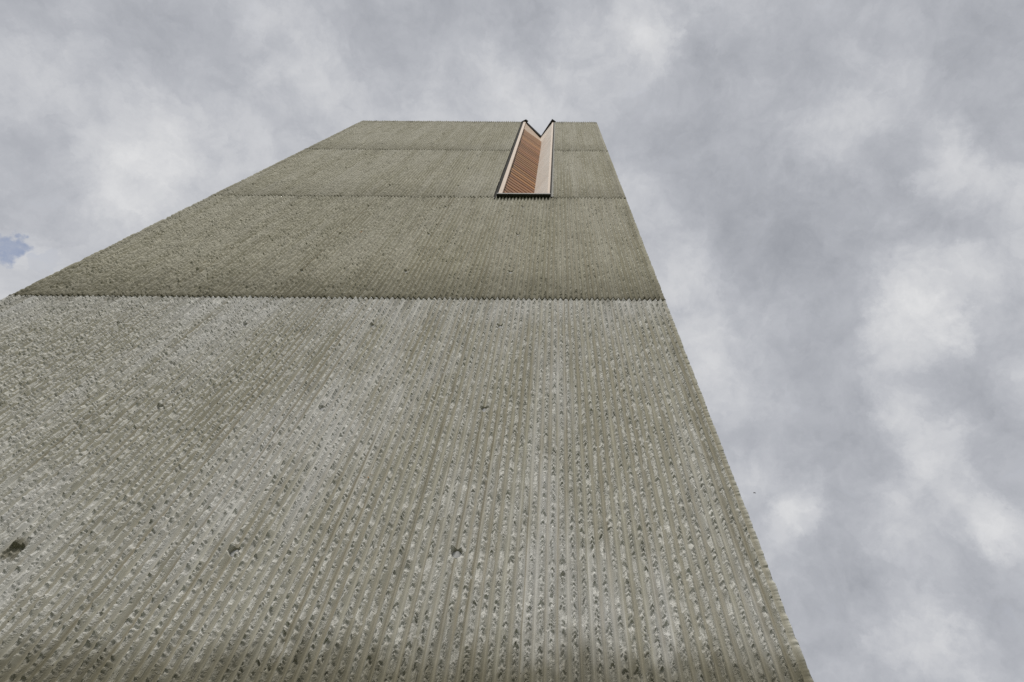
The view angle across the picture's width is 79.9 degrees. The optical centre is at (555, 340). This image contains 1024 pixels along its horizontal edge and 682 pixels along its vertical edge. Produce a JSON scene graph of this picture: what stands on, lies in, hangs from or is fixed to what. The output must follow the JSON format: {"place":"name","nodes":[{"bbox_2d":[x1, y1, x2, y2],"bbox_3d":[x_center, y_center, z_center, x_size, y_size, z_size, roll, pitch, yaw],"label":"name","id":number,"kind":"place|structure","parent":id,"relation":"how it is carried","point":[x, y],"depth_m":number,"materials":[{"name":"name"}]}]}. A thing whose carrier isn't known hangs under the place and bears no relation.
{"place":"outdoors","nodes":[
{"label":"outdoors","id":0,"kind":"place"},
{"bbox_2d":[0,119,813,681],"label":"concrete tower","id":1,"kind":"structure","parent":0,"point":[392,401],"depth_m":3.80,"materials":[{"name":"concrete"}]},
{"bbox_2d":[493,119,555,198],"bbox_3d":[-0.486,-3.833,12.862,0.973,8.110,0.556,0,-62,0],"label":"slot window","id":2,"kind":"structure","parent":1,"relation":"in","point":[529,166],"depth_m":12.06,"materials":[{"name":"brown wood"}]},
{"bbox_2d":[0,0,1023,681],"label":"sky","id":3,"kind":"structure","parent":0,"point":[825,198],"materials":[{"name":"grey"}]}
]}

